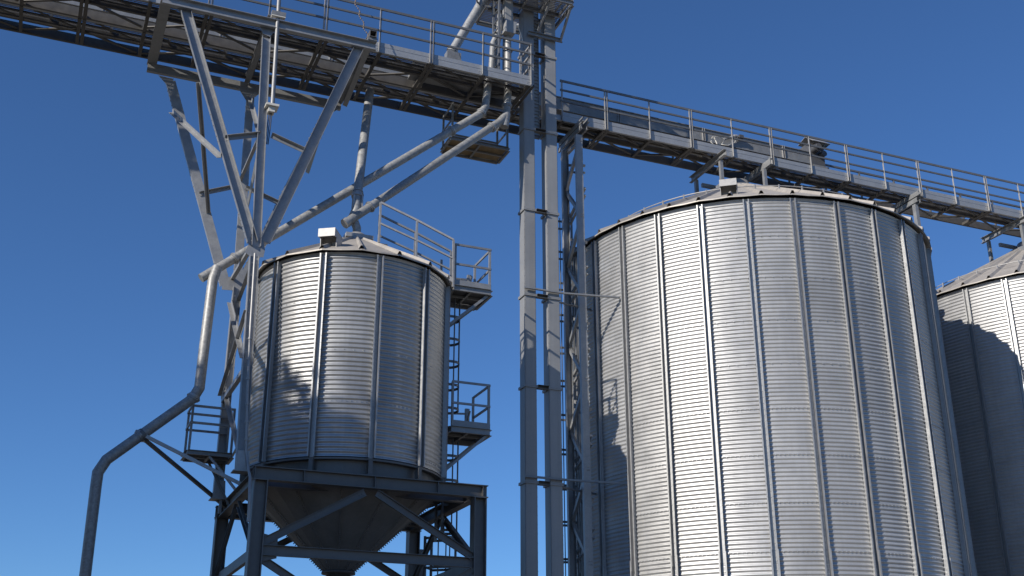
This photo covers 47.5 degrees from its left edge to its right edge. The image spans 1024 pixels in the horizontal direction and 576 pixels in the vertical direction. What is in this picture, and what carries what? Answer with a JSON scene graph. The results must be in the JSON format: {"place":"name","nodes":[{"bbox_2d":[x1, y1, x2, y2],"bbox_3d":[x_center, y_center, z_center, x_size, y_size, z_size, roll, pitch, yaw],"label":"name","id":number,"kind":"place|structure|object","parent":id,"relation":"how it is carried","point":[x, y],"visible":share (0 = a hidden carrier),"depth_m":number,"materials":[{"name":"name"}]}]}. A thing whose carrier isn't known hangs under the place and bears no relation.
{"place":"outdoors","nodes":[
{"label":"outdoors","id":0,"kind":"place"},
{"bbox_2d":[419,549,422,575],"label":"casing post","id":1,"kind":"object","parent":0,"point":[421,571],"visible":0.1,"depth_m":28.38,"materials":[{"name":"grey metal"}]},
{"bbox_2d":[0,0,1023,575],"label":"sky","id":2,"kind":"structure","parent":0,"point":[104,247],"materials":[{"name":"blue"}]},
{"label":"ground","id":3,"kind":"structure","parent":0,"visible":0},
{"bbox_2d":[210,465,487,575],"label":"support frame","id":4,"kind":"object","parent":3,"relation":"on","point":[262,548],"visible":0.84,"depth_m":23.57,"materials":[{"name":"metal"}]},
{"bbox_2d":[139,428,240,508],"bbox_3d":[-7.038,3.876,25.080,2.278,1.301,1.974,9,-23,-21],"label":"pipe prop","id":5,"kind":"object","parent":4,"relation":"attached to","point":[147,438],"visible":0.94,"depth_m":24.48,"materials":[{"name":"metal"}]},
{"bbox_2d":[79,265,221,575],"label":"spout pipe","id":6,"kind":"object","parent":5,"relation":"attached to","point":[106,460],"visible":1,"depth_m":24.56,"materials":[{"name":"silver metal"}]},
{"bbox_2d":[147,0,376,500],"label":"trestle tower","id":7,"kind":"structure","parent":4,"relation":"on","point":[252,233],"depth_m":27.43,"materials":[{"name":"metal"}]},
{"bbox_2d":[180,404,236,513],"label":"service platform","id":8,"kind":"structure","parent":7,"relation":"attached to","point":[209,458],"depth_m":25.74,"materials":[{"name":"metal"}]},
{"bbox_2d":[244,253,255,521],"bbox_3d":[-5.251,1.853,23.674,0.183,5.975,1.192,11,-24,-26],"label":"conduit pipe","id":9,"kind":"object","parent":7,"relation":"attached to","point":[247,397],"visible":1,"depth_m":23.82,"materials":[{"name":"grey metal"}]},
{"bbox_2d":[0,0,533,109],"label":"walkway gantry","id":10,"kind":"object","parent":7,"relation":"on","point":[430,61],"visible":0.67,"depth_m":30.00,"materials":[{"name":"metal"}]},
{"bbox_2d":[198,78,491,281],"bbox_3d":[-3.831,-2.920,28.857,7.101,7.025,0.289,9,-23,-21],"label":"spout pipe","id":11,"kind":"object","parent":10,"relation":"attached to","point":[314,211],"visible":0.96,"depth_m":28.90,"materials":[{"name":"silver metal"}]},
{"bbox_2d":[367,30,376,42],"bbox_3d":[-3.498,-6.245,29.029,0.240,0.255,0.280,9,-23,-21],"label":"floodlight","id":12,"kind":"object","parent":10,"relation":"attached to","point":[372,34],"visible":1,"depth_m":28.93,"materials":[{"name":"metal"}]},
{"bbox_2d":[341,90,511,228],"bbox_3d":[-2.032,-3.370,29.561,4.676,5.058,0.290,12,-25,-28],"label":"spout pipe","id":13,"kind":"object","parent":10,"relation":"attached to","point":[502,121],"visible":1,"depth_m":29.43,"materials":[{"name":"silver metal"}]},
{"bbox_2d":[408,63,503,99],"bbox_3d":[-1.429,-5.612,31.453,2.750,0.317,0.530,9,-23,-21],"label":"chain conveyor","id":14,"kind":"object","parent":10,"relation":"attached to","point":[452,85],"visible":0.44,"depth_m":31.40,"materials":[{"name":"metal"}]},
{"bbox_2d":[264,102,278,143],"bbox_3d":[-5.587,-3.762,26.849,0.300,0.986,0.320,9,-23,-21],"label":"junction box","id":15,"kind":"object","parent":7,"relation":"attached to","point":[272,108],"visible":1,"depth_m":26.89,"materials":[{"name":"metal"}]},
{"bbox_2d":[270,0,280,102],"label":"mast pole","id":16,"kind":"object","parent":7,"relation":"attached to","point":[275,56],"visible":1,"depth_m":27.63,"materials":[{"name":"metal"}]},
{"bbox_2d":[271,10,285,20],"bbox_3d":[-5.649,-6.600,28.147,0.340,0.140,0.130,9,-23,-21],"label":"sensor box","id":17,"kind":"object","parent":16,"relation":"attached to","point":[279,14],"visible":1,"depth_m":28.10,"materials":[{"name":"metal"}]},
{"bbox_2d":[354,0,368,37],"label":"hanging chain","id":18,"kind":"object","parent":7,"relation":"hanging from","point":[360,18],"visible":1,"depth_m":29.27,"materials":[{"name":"grey metal"}]},
{"bbox_2d":[0,1,1023,237],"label":"walkway gantry","id":19,"kind":"object","parent":7,"relation":"on","point":[677,147],"visible":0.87,"depth_m":34.23,"materials":[{"name":"metal"}]},
{"bbox_2d":[50,1,829,168],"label":"chain conveyor","id":20,"kind":"object","parent":19,"relation":"on","point":[667,129],"visible":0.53,"depth_m":34.76,"materials":[{"name":"metal"}]},
{"bbox_2d":[440,101,509,164],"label":"service platform","id":21,"kind":"structure","parent":19,"relation":"hanging from","point":[486,151],"depth_m":32.31,"materials":[{"name":"brown metal"}]},
{"bbox_2d":[711,134,743,145],"bbox_3d":[6.541,-4.482,35.386,1.496,0.796,0.392,17,-27,-36],"label":"slide motor","id":22,"kind":"object","parent":19,"relation":"attached to","point":[739,136],"visible":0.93,"depth_m":35.54,"materials":[{"name":"metal"}]},
{"bbox_2d":[890,191,922,225],"bbox_3d":[12.704,-1.017,36.963,0.190,3.905,1.500,9,-23,-21],"label":"eave support","id":23,"kind":"object","parent":19,"relation":"attached to","point":[909,202],"visible":0.41,"depth_m":37.19,"materials":[{"name":"metal"}]},
{"bbox_2d":[239,227,452,575],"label":"hopper silo","id":24,"kind":"object","parent":4,"relation":"on","point":[350,368],"visible":0.84,"depth_m":24.65,"materials":[{"name":"metal"}]},
{"bbox_2d":[349,87,373,231],"bbox_3d":[-3.763,-3.300,29.497,0.338,5.134,2.007,0,-22,0],"label":"spout pipe","id":25,"kind":"object","parent":24,"relation":"on","point":[357,194],"visible":0.93,"depth_m":29.15,"materials":[{"name":"silver metal"}]},
{"bbox_2d":[374,201,454,297],"bbox_3d":[-2.323,-0.909,27.704,1.948,2.052,0.695,5,-22,-12],"label":"roof stair","id":26,"kind":"object","parent":24,"relation":"on","point":[451,256],"visible":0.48,"depth_m":27.62,"materials":[{"name":"metal"}]},
{"bbox_2d":[448,298,460,414],"bbox_3d":[-1.466,1.813,27.424,0.453,3.380,0.545,9,-23,-21],"label":"caged ladder","id":27,"kind":"object","parent":24,"relation":"attached to","point":[454,344],"visible":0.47,"depth_m":27.40,"materials":[{"name":"metal"}]},
{"bbox_2d":[437,380,491,473],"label":"service platform","id":28,"kind":"structure","parent":24,"relation":"attached to","point":[470,434],"depth_m":26.48,"materials":[{"name":"metal"}]},
{"bbox_2d":[434,438,458,541],"bbox_3d":[-1.448,4.531,26.356,0.453,2.380,0.545,9,-23,-21],"label":"caged ladder","id":29,"kind":"object","parent":28,"relation":"attached to","point":[441,508],"visible":0.42,"depth_m":26.20,"materials":[{"name":"metal"}]},
{"bbox_2d":[440,243,492,326],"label":"service platform","id":30,"kind":"structure","parent":24,"relation":"attached to","point":[474,295],"depth_m":27.77,"materials":[{"name":"metal"}]},
{"bbox_2d":[423,536,456,575],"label":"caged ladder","id":31,"kind":"object","parent":3,"relation":"on","point":[431,568],"visible":0.43,"depth_m":27.85,"materials":[{"name":"metal"}]},
{"bbox_2d":[475,0,625,575],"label":"bucket elevator","id":32,"kind":"object","parent":3,"relation":"on","point":[533,29],"visible":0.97,"depth_m":30.14,"materials":[{"name":"metal"}]},
{"bbox_2d":[444,0,487,64],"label":"spout pipe","id":33,"kind":"object","parent":32,"relation":"attached to","point":[470,21],"visible":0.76,"depth_m":31.90,"materials":[{"name":"metal"}]},
{"bbox_2d":[476,0,499,81],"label":"caged ladder","id":34,"kind":"object","parent":32,"relation":"attached to","point":[493,18],"visible":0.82,"depth_m":32.05,"materials":[{"name":"metal"}]},
{"bbox_2d":[502,0,522,90],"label":"spout pipe","id":35,"kind":"object","parent":32,"relation":"attached to","point":[509,25],"visible":0.77,"depth_m":32.16,"materials":[{"name":"metal"}]},
{"bbox_2d":[488,13,502,68],"bbox_3d":[-0.459,-6.655,31.981,0.491,2.132,0.247,18,-28,-37],"label":"spout pipe","id":36,"kind":"object","parent":35,"relation":"attached to","point":[493,62],"visible":0.46,"depth_m":31.86,"materials":[{"name":"silver metal"}]},
{"bbox_2d":[558,116,594,575],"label":"lattice tower","id":37,"kind":"structure","parent":3,"relation":"on","point":[571,140],"depth_m":30.83,"materials":[{"name":"metal"}]},
{"bbox_2d":[571,178,976,575],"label":"grain silo","id":38,"kind":"object","parent":3,"relation":"on","point":[769,389],"visible":0.92,"depth_m":28.55,"materials":[{"name":"metal"}]},
{"bbox_2d":[558,218,579,575],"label":"caged ladder","id":39,"kind":"object","parent":38,"relation":"attached to","point":[574,394],"visible":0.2,"depth_m":31.38,"materials":[{"name":"metal"}]},
{"bbox_2d":[689,149,772,196],"bbox_3d":[6.791,-3.097,35.401,2.040,1.198,2.050,9,-23,-21],"label":"gantry support","id":40,"kind":"object","parent":38,"relation":"on","point":[718,158],"visible":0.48,"depth_m":35.25,"materials":[{"name":"metal"}]},
{"bbox_2d":[935,241,1023,575],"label":"grain silo","id":41,"kind":"object","parent":3,"relation":"on","point":[981,311],"visible":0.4,"depth_m":34.05,"materials":[{"name":"metal"}]},
{"bbox_2d":[980,216,1023,261],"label":"gantry support","id":42,"kind":"object","parent":41,"relation":"on","point":[987,238],"visible":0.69,"depth_m":39.74,"materials":[{"name":"metal"}]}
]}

